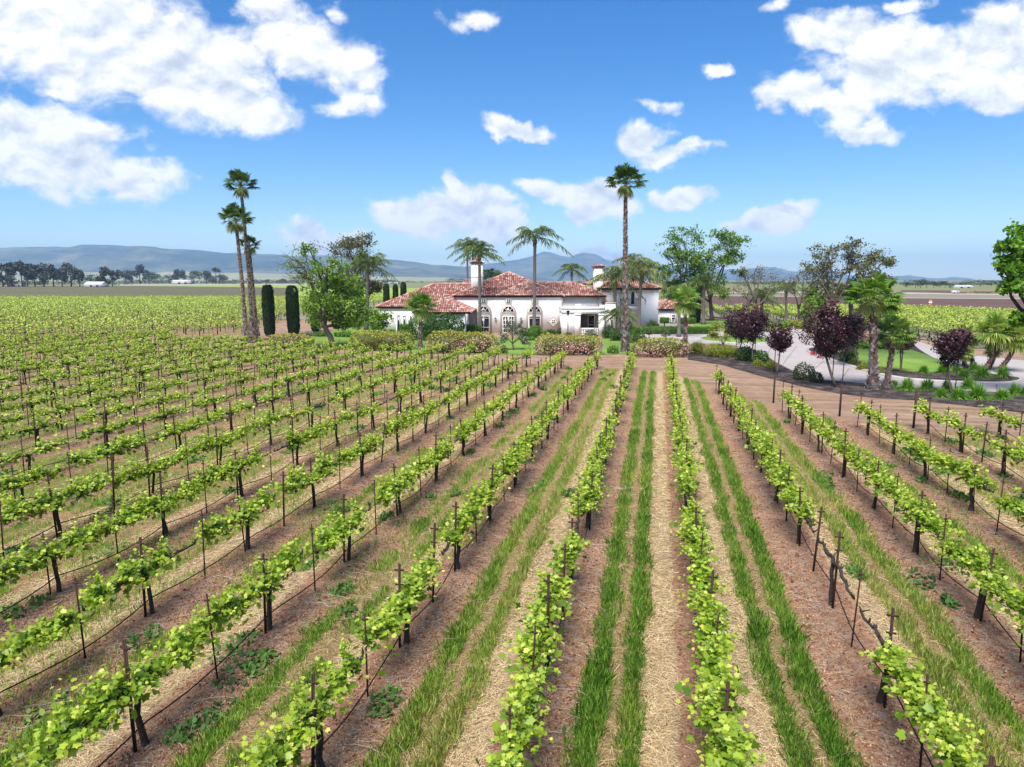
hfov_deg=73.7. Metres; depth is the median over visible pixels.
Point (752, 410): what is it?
vine stake
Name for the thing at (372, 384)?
grapevine
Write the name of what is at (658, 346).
flowering hedge
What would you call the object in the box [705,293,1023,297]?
field
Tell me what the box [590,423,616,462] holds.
grapevine
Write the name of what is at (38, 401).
grapevine
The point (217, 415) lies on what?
grapevine
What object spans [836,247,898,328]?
shade tree
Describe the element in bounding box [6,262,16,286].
tree
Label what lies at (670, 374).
grapevine
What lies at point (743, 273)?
bare tree
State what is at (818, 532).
vine stake
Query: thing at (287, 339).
flowering hedge
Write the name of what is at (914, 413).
end post
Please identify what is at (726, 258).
shade tree
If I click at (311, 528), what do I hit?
vine stake
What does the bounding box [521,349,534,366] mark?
grapevine
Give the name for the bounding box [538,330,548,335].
garden shrub
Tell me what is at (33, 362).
grapevine
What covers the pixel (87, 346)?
grapevine
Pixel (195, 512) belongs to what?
drip hose
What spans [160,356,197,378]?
grapevine
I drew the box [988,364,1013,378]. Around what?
lily clump
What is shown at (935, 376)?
mulch bed
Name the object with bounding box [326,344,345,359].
grapevine
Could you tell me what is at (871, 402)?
vine stake
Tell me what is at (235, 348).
grapevine
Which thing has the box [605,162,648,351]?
fan palm
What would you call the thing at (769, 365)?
grass clump
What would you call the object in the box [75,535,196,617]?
grapevine
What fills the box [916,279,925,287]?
tree
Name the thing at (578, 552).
drip hose
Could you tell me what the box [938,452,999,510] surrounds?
grapevine
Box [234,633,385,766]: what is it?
grapevine
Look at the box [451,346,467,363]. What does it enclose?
grapevine
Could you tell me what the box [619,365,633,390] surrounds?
grapevine
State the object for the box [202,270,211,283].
tree
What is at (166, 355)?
grapevine
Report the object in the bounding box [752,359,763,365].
grass clump
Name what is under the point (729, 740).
grapevine
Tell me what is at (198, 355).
grapevine
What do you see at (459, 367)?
grapevine
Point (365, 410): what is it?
grapevine
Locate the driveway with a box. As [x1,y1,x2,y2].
[640,326,1023,391]
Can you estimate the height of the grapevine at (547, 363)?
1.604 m
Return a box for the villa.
[375,257,687,338]
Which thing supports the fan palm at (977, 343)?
on the vineyard soil
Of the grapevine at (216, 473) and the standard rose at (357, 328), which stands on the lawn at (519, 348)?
the standard rose at (357, 328)
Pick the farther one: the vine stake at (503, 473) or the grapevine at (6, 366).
the grapevine at (6, 366)
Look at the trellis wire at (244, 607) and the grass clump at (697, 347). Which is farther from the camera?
the grass clump at (697, 347)
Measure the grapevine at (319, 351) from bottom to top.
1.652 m
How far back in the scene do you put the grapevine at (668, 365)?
43.69 m
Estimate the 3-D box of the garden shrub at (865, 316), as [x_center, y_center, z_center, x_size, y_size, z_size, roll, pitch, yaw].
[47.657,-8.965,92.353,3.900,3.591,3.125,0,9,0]
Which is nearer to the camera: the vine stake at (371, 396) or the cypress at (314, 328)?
the vine stake at (371, 396)
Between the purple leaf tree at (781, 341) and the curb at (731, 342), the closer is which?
the purple leaf tree at (781, 341)
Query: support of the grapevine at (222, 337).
on the vineyard soil
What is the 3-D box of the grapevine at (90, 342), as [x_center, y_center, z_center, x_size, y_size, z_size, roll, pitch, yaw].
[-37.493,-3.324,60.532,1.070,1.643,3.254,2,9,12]
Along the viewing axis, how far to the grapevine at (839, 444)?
22.71 m
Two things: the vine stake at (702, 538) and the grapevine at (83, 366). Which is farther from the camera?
the grapevine at (83, 366)
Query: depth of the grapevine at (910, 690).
9.71 m
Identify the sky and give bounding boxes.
[0,0,1023,279]
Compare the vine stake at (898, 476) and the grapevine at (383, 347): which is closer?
the vine stake at (898, 476)
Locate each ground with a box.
[0,280,1018,321]
[2,300,382,318]
[705,309,1022,347]
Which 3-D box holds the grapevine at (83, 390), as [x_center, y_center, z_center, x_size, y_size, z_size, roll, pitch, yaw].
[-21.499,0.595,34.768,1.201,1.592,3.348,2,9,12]
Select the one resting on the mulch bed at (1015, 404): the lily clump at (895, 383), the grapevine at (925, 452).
the lily clump at (895, 383)
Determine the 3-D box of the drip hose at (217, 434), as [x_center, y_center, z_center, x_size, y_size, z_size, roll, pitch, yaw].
[-10.205,0.747,36.649,0.083,0.192,43.603,2,9,12]
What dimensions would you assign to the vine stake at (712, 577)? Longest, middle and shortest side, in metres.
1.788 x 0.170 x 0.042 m
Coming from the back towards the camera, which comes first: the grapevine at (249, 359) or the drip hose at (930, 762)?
the grapevine at (249, 359)
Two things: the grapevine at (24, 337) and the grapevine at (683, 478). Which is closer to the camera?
the grapevine at (683, 478)
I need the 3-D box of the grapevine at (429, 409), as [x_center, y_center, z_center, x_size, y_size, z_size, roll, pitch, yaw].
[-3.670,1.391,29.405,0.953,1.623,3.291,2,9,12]
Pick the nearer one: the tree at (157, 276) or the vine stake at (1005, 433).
the vine stake at (1005, 433)
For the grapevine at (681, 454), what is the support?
on the vineyard soil
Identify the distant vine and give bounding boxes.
[0,295,1023,394]
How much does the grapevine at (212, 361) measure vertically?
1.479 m
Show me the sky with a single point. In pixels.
(423, 126)
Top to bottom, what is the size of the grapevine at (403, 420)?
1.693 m
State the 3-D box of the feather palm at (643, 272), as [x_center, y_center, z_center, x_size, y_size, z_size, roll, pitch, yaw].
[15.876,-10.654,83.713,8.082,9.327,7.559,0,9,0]
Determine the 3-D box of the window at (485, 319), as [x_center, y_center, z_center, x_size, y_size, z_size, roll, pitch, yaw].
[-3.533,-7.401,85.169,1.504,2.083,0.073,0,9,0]
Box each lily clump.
[891,379,898,386]
[896,376,921,390]
[915,376,938,390]
[916,365,930,373]
[931,386,949,397]
[932,364,952,373]
[935,380,954,390]
[948,386,972,399]
[950,365,961,372]
[955,367,971,377]
[957,375,976,389]
[965,379,998,400]
[967,361,979,370]
[970,363,994,377]
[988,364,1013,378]
[989,387,1014,399]
[1007,380,1023,396]
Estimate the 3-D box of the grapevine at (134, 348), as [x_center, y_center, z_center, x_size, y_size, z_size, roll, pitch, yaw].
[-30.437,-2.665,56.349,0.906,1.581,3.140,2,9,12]
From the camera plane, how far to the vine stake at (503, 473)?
20.23 m
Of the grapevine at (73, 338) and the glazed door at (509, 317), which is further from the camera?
the glazed door at (509, 317)
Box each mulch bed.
[687,348,1023,411]
[809,342,1018,381]
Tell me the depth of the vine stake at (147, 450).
20.54 m
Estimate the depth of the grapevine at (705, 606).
11.44 m
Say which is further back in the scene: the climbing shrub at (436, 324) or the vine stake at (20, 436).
the climbing shrub at (436, 324)
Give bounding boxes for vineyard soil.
[0,315,1023,766]
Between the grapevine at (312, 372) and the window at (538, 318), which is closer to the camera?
the grapevine at (312, 372)
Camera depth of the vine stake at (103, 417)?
25.52 m
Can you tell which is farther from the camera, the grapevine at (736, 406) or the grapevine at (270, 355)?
the grapevine at (270, 355)
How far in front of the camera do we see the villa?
85.30 m
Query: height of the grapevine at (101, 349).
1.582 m
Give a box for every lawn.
[297,323,641,354]
[693,320,788,329]
[702,336,767,342]
[837,347,954,371]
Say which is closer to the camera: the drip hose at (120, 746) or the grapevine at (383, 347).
the drip hose at (120, 746)
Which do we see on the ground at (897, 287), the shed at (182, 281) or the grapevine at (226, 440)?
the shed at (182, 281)
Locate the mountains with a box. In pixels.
[466,252,974,279]
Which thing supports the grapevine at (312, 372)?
on the vineyard soil
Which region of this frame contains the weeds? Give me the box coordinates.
[0,359,1023,747]
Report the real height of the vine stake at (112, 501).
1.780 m
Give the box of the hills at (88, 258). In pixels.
[0,245,553,280]
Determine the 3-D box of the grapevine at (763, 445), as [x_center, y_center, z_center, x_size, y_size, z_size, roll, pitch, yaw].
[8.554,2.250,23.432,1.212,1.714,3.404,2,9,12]
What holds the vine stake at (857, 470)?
on the vineyard soil
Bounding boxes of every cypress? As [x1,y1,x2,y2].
[261,284,275,336]
[285,285,300,333]
[309,292,319,331]
[383,283,389,301]
[392,284,398,297]
[400,282,406,294]
[693,287,701,322]
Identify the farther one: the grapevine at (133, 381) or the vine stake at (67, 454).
the grapevine at (133, 381)
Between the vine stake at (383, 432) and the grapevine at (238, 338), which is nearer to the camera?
the vine stake at (383, 432)
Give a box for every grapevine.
[0,334,21,344]
[0,337,26,348]
[0,339,22,350]
[0,350,24,369]
[0,358,17,370]
[0,371,19,382]
[0,380,25,404]
[0,389,20,401]
[0,389,65,420]
[0,409,70,453]
[0,411,25,425]
[0,430,71,473]
[0,459,65,501]
[0,468,110,535]
[0,509,122,591]
[0,603,85,716]
[0,744,49,766]
[1,353,40,371]
[2,341,33,357]
[3,346,39,361]
[4,360,49,384]
[8,604,219,766]
[11,333,40,345]
[17,356,57,371]
[19,382,71,406]
[22,396,92,429]
[24,365,68,388]
[25,331,48,336]
[25,339,52,344]
[28,334,57,343]
[28,344,63,360]
[28,367,81,395]
[35,338,66,346]
[40,330,68,337]
[40,340,73,353]
[41,345,83,366]
[45,353,87,377]
[55,334,81,347]
[55,349,96,368]
[59,332,81,338]
[61,379,116,407]
[63,343,94,353]
[63,428,153,475]
[69,335,95,349]
[73,338,103,346]
[73,357,109,380]
[73,398,142,433]
[75,372,120,395]
[75,410,141,447]
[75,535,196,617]
[77,361,120,386]
[80,344,114,361]
[81,332,107,344]
[87,329,108,335]
[89,379,142,414]
[90,349,126,369]
[94,340,126,350]
[96,333,123,341]
[97,348,127,363]
[101,471,209,535]
[102,445,194,495]
[104,335,130,349]
[110,330,132,340]
[110,353,144,371]
[114,339,145,353]
[117,371,157,397]
[118,362,164,386]
[121,329,149,341]
[123,356,160,375]
[124,348,156,357]
[125,337,151,343]
[128,342,156,351]
[129,332,151,346]
[134,327,154,333]
[134,402,191,429]
[137,389,190,417]
[143,338,164,352]
[143,350,176,365]
[143,375,187,403]
[146,328,171,340]
[151,412,210,450]
[154,352,188,368]
[155,330,177,341]
[155,333,176,347]
[156,337,183,351]
[158,344,176,358]
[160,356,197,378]
[162,364,199,388]
[170,334,193,348]
[175,343,204,362]
[178,422,253,464]
[182,339,208,353]
[185,337,207,350]
[187,389,233,411]
[188,369,223,393]
[189,379,227,397]
[190,348,219,363]
[194,357,231,380]
[195,333,211,342]
[195,438,271,496]
[195,484,279,549]
[196,353,222,371]
[200,341,228,358]
[202,538,308,632]
[205,398,261,433]
[207,333,228,344]
[210,337,233,348]
[218,344,242,360]
[221,367,252,377]
[223,370,260,395]
[227,338,249,352]
[227,348,252,366]
[227,353,259,373]
[231,333,250,347]
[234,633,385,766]
[237,380,273,405]
[241,404,295,444]
[242,341,264,356]
[251,336,268,348]
[251,346,274,359]
[255,349,281,367]
[255,356,279,377]
[256,362,290,386]
[256,388,290,418]
[263,338,284,351]
[266,447,338,506]
[269,368,306,396]
[272,340,293,351]
[274,423,325,465]
[278,346,303,355]
[280,350,302,370]
[285,403,325,427]
[291,359,314,379]
[293,337,313,353]
[293,378,326,406]
[298,498,371,560]
[301,364,335,387]
[302,344,320,351]
[302,345,325,364]
[310,408,353,445]
[316,352,338,372]
[320,369,353,393]
[321,339,338,352]
[323,383,363,413]
[324,354,349,374]
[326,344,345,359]
[333,426,387,475]
[335,348,357,366]
[345,338,364,356]
[347,365,370,385]
[348,545,450,654]
[350,352,376,371]
[353,399,386,427]
[354,344,372,354]
[357,374,385,401]
[372,349,391,360]
[372,356,394,370]
[374,341,390,351]
[374,457,430,513]
[377,364,407,391]
[378,407,418,450]
[389,382,414,413]
[390,354,414,369]
[391,342,407,357]
[402,361,422,379]
[405,341,416,353]
[408,396,442,432]
[408,433,458,480]
[409,348,429,363]
[410,374,437,401]
[417,354,437,370]
[425,342,438,359]
[432,368,451,392]
[435,496,487,569]
[436,341,448,351]
[438,387,465,414]
[439,351,453,368]
[448,360,467,375]
[448,417,483,455]
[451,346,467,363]
[453,373,477,405]
[458,459,515,520]
[460,354,478,376]
[463,342,476,355]
[467,401,496,435]
[474,371,492,394]
[475,665,566,766]
[476,352,489,364]
[485,363,503,380]
[487,346,502,360]
[492,389,515,420]
[494,436,536,485]
[499,569,578,674]
[500,354,517,378]
[508,380,526,407]
[511,356,521,372]
[512,420,547,458]
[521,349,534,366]
[521,373,535,395]
[532,365,546,387]
[537,399,560,438]
[539,359,552,380]
[545,517,593,579]
[548,353,562,373]
[550,393,565,422]
[551,347,567,367]
[554,376,576,409]
[563,464,610,527]
[570,372,583,398]
[574,366,591,389]
[578,357,596,377]
[578,440,611,490]
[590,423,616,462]
[593,350,601,368]
[600,406,621,438]
[608,395,625,425]
[613,384,626,411]
[617,375,634,400]
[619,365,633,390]
[622,359,636,382]
[626,353,636,368]
[662,381,683,408]
[663,353,677,365]
[664,367,682,381]
[665,361,676,373]
[665,376,682,387]
[665,389,686,413]
[665,401,691,429]
[666,420,696,450]
[667,438,705,474]
[669,463,700,506]
[669,496,718,573]
[674,632,765,766]
[675,549,740,656]
[710,367,728,393]
[718,381,739,415]
[719,381,729,403]
[729,395,755,430]
[735,410,771,448]
[744,422,781,471]
[754,445,804,500]
[775,481,818,543]
[777,386,795,418]
[785,396,819,433]
[798,414,836,452]
[817,533,854,604]
[826,432,867,476]
[847,451,908,508]
[852,400,884,434]
[859,606,936,727]
[874,413,915,453]
[883,484,959,552]
[894,682,986,766]
[900,431,954,477]
[910,398,954,433]
[929,527,1023,619]
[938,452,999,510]
[939,408,994,451]
[978,405,1022,434]
[980,485,1023,527]
[983,431,1023,473]
[1000,606,1023,646]
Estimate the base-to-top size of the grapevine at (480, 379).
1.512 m
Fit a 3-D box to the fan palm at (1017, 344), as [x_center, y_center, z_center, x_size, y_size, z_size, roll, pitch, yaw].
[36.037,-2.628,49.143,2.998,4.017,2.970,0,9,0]
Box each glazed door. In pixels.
[396,315,400,332]
[502,316,507,332]
[508,316,513,332]
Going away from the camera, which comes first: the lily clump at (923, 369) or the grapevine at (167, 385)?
the grapevine at (167, 385)
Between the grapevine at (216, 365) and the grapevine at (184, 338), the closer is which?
the grapevine at (216, 365)
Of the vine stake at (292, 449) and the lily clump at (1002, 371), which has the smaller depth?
the vine stake at (292, 449)
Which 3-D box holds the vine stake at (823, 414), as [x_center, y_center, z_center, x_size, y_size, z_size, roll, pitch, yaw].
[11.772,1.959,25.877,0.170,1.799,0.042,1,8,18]
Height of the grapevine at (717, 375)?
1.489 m
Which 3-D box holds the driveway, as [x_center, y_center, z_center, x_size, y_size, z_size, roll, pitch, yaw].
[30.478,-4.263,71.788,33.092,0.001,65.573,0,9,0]
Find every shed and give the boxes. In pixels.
[9,281,25,286]
[84,282,107,286]
[172,280,192,283]
[949,285,972,287]
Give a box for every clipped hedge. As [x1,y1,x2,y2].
[372,329,394,332]
[399,329,412,335]
[520,336,535,340]
[632,325,713,333]
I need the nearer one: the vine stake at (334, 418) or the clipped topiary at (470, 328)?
the vine stake at (334, 418)
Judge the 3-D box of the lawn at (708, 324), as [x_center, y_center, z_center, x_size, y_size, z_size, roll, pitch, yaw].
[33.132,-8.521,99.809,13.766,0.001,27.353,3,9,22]
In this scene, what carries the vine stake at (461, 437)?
on the vineyard soil
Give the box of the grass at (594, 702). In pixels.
[0,348,1023,766]
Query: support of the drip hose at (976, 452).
attached to the grapevine
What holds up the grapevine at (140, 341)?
on the vineyard soil
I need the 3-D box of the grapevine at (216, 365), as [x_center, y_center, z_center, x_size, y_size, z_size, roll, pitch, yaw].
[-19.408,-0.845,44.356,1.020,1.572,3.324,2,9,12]
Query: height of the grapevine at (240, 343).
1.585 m
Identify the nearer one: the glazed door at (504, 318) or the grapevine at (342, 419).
the grapevine at (342, 419)
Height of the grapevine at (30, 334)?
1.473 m
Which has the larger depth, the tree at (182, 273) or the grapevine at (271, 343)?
the tree at (182, 273)
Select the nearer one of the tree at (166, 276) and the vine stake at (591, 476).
the vine stake at (591, 476)
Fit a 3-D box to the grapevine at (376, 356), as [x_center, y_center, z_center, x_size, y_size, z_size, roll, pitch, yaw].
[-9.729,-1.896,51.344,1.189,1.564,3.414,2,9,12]
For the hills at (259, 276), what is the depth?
3889.43 m
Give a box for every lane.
[120,284,315,285]
[705,295,1019,298]
[728,292,1018,294]
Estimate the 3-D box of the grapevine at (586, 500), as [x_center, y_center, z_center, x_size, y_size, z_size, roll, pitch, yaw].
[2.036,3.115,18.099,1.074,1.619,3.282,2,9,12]
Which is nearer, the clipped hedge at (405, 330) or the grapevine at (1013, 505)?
the grapevine at (1013, 505)
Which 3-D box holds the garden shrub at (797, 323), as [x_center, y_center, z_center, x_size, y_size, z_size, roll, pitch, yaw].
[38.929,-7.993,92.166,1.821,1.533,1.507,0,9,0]
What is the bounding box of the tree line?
[0,279,1013,292]
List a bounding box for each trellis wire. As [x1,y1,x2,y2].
[0,352,327,424]
[2,353,357,440]
[2,360,442,525]
[2,361,516,658]
[43,408,495,766]
[60,349,406,445]
[62,355,420,469]
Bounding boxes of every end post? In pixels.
[772,375,775,402]
[838,384,842,415]
[912,390,917,427]
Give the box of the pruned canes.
[0,407,1023,766]
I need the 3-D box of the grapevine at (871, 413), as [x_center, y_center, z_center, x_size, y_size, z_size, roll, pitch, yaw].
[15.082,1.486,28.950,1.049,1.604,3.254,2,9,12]
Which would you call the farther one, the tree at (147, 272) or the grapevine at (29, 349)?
the tree at (147, 272)
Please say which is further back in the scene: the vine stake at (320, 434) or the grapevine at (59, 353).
the grapevine at (59, 353)
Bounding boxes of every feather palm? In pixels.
[337,250,399,329]
[445,239,488,279]
[454,237,488,260]
[455,242,505,332]
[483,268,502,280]
[506,225,573,326]
[551,263,588,281]
[584,266,646,331]
[595,308,621,327]
[605,306,638,331]
[607,253,659,284]
[611,260,673,326]
[616,312,642,329]
[659,283,705,336]
[681,271,733,324]
[738,288,784,312]
[764,281,805,321]
[825,278,883,317]
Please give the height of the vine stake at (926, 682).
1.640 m
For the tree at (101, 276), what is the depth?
652.61 m
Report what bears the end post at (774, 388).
on the vineyard soil
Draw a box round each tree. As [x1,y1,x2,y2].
[0,262,13,286]
[3,263,10,286]
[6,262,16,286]
[9,259,26,286]
[19,267,33,286]
[25,263,38,286]
[28,262,48,286]
[44,262,60,286]
[54,267,67,286]
[58,262,80,286]
[73,269,84,286]
[83,274,95,281]
[95,266,108,281]
[98,278,115,286]
[100,269,122,286]
[118,270,132,283]
[123,270,140,283]
[133,264,146,283]
[142,270,153,283]
[146,273,163,283]
[164,274,178,283]
[172,269,180,279]
[176,270,185,279]
[182,270,204,283]
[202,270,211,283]
[208,275,217,283]
[211,267,216,283]
[218,274,228,280]
[273,241,396,347]
[314,229,387,326]
[497,317,531,349]
[649,222,709,301]
[691,226,755,320]
[721,299,769,352]
[727,265,791,310]
[731,303,770,362]
[763,321,796,372]
[777,267,821,321]
[793,236,875,310]
[795,298,863,386]
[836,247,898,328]
[836,308,869,364]
[882,324,923,372]
[904,279,921,287]
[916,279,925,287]
[922,280,933,287]
[924,325,975,393]
[974,279,986,286]
[990,218,1023,327]
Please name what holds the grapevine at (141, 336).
on the vineyard soil
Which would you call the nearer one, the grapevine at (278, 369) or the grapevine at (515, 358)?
the grapevine at (278, 369)
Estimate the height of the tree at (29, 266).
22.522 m
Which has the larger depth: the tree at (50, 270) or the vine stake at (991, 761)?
the tree at (50, 270)
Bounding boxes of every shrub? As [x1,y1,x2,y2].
[304,331,314,335]
[314,331,325,336]
[333,331,356,336]
[408,312,465,340]
[499,345,507,353]
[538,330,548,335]
[584,329,598,337]
[601,324,615,337]
[606,345,618,353]
[609,329,621,340]
[629,332,646,342]
[647,320,658,326]
[734,345,756,360]
[752,349,769,363]
[767,321,789,326]
[783,319,794,325]
[792,361,817,379]
[793,319,805,328]
[799,286,826,328]
[808,371,823,382]
[838,345,858,361]
[851,307,878,328]
[855,339,886,348]
[859,331,869,343]
[877,298,898,322]
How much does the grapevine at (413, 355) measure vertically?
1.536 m
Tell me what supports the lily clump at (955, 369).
on the mulch bed at (935, 376)
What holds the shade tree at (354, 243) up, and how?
on the lawn at (519, 348)
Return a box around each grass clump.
[690,340,707,353]
[703,339,729,356]
[720,343,738,356]
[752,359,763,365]
[762,361,776,368]
[847,357,860,363]
[856,363,868,369]
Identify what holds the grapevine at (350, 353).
on the vineyard soil
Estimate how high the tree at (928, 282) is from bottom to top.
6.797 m
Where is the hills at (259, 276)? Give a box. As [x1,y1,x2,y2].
[0,271,488,280]
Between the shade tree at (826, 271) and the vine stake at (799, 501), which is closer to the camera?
the vine stake at (799, 501)
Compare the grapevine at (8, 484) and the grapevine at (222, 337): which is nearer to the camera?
the grapevine at (8, 484)
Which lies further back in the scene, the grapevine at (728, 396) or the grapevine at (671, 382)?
the grapevine at (671, 382)
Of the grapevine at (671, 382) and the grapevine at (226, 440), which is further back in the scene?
the grapevine at (671, 382)
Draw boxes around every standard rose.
[353,324,361,332]
[645,328,652,334]
[661,330,670,337]
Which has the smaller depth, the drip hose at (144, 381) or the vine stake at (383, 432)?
the vine stake at (383, 432)
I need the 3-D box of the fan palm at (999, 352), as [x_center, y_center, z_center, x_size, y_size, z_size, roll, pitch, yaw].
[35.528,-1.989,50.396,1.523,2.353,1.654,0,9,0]
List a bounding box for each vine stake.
[0,501,3,556]
[18,380,23,411]
[19,433,24,474]
[24,400,29,435]
[27,370,31,399]
[31,412,36,447]
[41,532,50,594]
[44,475,57,537]
[66,452,71,488]
[72,402,76,442]
[72,577,85,658]
[101,414,105,448]
[102,401,105,426]
[104,435,108,477]
[109,455,114,513]
[110,497,118,560]
[120,639,137,752]
[130,395,136,425]
[136,537,146,616]
[140,419,146,462]
[144,447,150,495]
[157,473,164,537]
[160,397,165,434]
[172,413,177,452]
[184,434,188,480]
[199,510,205,577]
[201,460,206,513]
[204,594,217,678]
[206,407,208,441]
[213,426,217,464]
[228,402,231,431]
[232,449,238,496]
[236,497,245,551]
[258,553,267,633]
[268,439,271,480]
[270,385,272,412]
[280,471,285,526]
[289,396,293,434]
[290,421,294,468]
[306,396,309,428]
[306,674,317,766]
[307,458,314,508]
[309,524,315,590]
[320,414,320,454]
[327,386,329,418]
[332,410,337,446]
[337,440,340,489]
[340,494,346,561]
[355,401,358,436]
[357,432,361,476]
[362,613,368,696]
[369,394,372,428]
[372,480,376,534]
[381,423,385,462]
[391,463,397,515]
[394,564,403,647]
[395,408,398,451]
[412,405,414,441]
[417,446,420,492]
[422,395,425,433]
[430,523,438,602]
[433,432,438,481]
[452,501,458,571]
[459,418,463,455]
[473,492,476,542]
[489,464,495,521]
[501,456,504,500]
[506,706,512,741]
[532,625,537,667]
[540,411,543,448]
[543,574,552,666]
[544,400,547,439]
[560,544,568,611]
[568,517,575,576]
[576,491,579,551]
[589,472,594,529]
[604,417,608,463]
[692,507,699,571]
[698,533,704,581]
[707,570,717,598]
[715,615,720,642]
[721,681,734,717]
[748,408,754,449]
[753,419,757,459]
[777,449,783,503]
[785,466,792,520]
[790,384,793,418]
[796,487,803,545]
[801,395,803,433]
[812,507,824,571]
[821,412,825,452]
[830,420,836,463]
[831,531,844,608]
[842,428,848,477]
[851,568,863,646]
[856,448,859,490]
[867,399,873,435]
[874,460,881,509]
[879,404,881,443]
[883,608,898,707]
[892,473,899,528]
[894,413,897,453]
[916,490,926,554]
[919,675,930,766]
[928,395,930,432]
[939,514,948,579]
[944,406,950,441]
[946,448,951,493]
[961,413,967,452]
[973,465,976,512]
[979,548,997,621]
[981,422,987,461]
[983,756,1000,766]
[996,478,1005,531]
[1000,401,1004,434]
[1004,430,1007,474]
[1018,410,1022,443]
[1019,587,1023,662]
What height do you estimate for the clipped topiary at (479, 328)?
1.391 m
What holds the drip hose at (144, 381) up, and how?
attached to the grapevine
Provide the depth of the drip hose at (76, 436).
26.92 m
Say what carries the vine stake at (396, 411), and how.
on the vineyard soil
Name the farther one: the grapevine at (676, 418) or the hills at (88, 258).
the hills at (88, 258)
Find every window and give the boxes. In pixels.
[402,315,406,323]
[482,316,489,332]
[529,316,540,329]
[588,315,594,327]
[630,291,634,304]
[671,314,675,321]
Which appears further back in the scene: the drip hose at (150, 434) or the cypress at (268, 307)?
the cypress at (268, 307)
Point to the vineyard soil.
(760, 389)
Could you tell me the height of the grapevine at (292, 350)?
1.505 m
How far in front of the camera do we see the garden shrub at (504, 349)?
61.49 m
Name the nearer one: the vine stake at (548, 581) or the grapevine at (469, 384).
the vine stake at (548, 581)
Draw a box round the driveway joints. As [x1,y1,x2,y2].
[769,344,997,389]
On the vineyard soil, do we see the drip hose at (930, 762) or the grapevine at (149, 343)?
the grapevine at (149, 343)
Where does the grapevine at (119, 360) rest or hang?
on the vineyard soil
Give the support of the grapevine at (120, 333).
on the vineyard soil
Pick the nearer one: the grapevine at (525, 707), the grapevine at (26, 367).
the grapevine at (525, 707)
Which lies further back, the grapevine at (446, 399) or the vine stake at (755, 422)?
the grapevine at (446, 399)
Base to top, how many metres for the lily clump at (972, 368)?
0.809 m
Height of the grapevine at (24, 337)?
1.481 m
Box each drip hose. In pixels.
[0,360,460,551]
[0,362,526,692]
[0,363,491,612]
[0,374,303,456]
[3,355,442,508]
[5,353,322,423]
[7,356,406,477]
[9,350,247,390]
[10,352,268,398]
[11,352,297,409]
[97,366,558,766]
[309,365,596,766]
[538,365,633,687]
[725,398,933,766]
[791,412,1023,652]
[871,429,1023,535]
[930,425,1023,478]
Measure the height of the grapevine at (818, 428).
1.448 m
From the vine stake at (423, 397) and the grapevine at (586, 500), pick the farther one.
the vine stake at (423, 397)
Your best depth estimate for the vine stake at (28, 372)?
37.24 m
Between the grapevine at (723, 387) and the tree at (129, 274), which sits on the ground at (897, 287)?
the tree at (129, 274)
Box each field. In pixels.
[0,286,308,299]
[187,285,310,287]
[299,288,418,295]
[701,296,1023,313]
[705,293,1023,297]
[901,290,965,293]
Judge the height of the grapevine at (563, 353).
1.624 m
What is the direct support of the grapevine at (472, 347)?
on the vineyard soil
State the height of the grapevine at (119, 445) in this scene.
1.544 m
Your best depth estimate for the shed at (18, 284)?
657.28 m
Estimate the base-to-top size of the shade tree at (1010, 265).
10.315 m
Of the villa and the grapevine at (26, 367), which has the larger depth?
the villa
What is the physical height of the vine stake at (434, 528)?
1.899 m
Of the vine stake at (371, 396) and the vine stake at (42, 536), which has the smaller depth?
the vine stake at (42, 536)
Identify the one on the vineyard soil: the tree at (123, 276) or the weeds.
the weeds
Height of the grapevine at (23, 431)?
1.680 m
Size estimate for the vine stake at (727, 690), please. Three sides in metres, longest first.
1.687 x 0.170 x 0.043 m
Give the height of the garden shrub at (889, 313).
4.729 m
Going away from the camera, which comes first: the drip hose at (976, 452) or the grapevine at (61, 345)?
the drip hose at (976, 452)
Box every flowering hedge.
[266,333,314,347]
[348,330,414,350]
[425,329,499,353]
[533,332,604,355]
[630,337,691,357]
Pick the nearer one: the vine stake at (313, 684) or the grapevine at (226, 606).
the vine stake at (313, 684)
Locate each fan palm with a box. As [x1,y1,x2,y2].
[217,202,255,342]
[223,168,259,340]
[239,234,259,338]
[403,291,438,349]
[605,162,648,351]
[670,284,700,357]
[838,271,907,389]
[877,315,918,387]
[949,323,983,364]
[959,345,975,368]
[971,309,1018,367]
[983,341,1005,369]
[990,322,1023,371]
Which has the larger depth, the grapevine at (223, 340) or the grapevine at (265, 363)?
the grapevine at (223, 340)
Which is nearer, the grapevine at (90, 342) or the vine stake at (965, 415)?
the vine stake at (965, 415)
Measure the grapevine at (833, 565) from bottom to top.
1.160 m
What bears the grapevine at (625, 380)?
on the vineyard soil
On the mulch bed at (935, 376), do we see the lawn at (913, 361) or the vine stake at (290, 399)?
the lawn at (913, 361)
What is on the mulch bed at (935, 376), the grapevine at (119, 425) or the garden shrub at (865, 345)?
the garden shrub at (865, 345)
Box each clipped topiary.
[371,324,383,329]
[399,323,409,334]
[466,324,476,335]
[476,324,481,334]
[525,328,537,336]
[530,325,540,332]
[659,317,669,325]
[681,317,696,325]
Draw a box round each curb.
[700,337,770,343]
[806,344,1021,382]
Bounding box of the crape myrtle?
[707,321,734,345]
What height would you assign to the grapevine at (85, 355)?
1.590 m
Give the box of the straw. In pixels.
[0,379,1023,766]
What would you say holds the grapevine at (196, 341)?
on the vineyard soil
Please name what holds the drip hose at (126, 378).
attached to the vine stake
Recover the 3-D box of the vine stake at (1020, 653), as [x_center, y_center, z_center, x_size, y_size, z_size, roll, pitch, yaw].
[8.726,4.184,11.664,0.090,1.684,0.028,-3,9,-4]

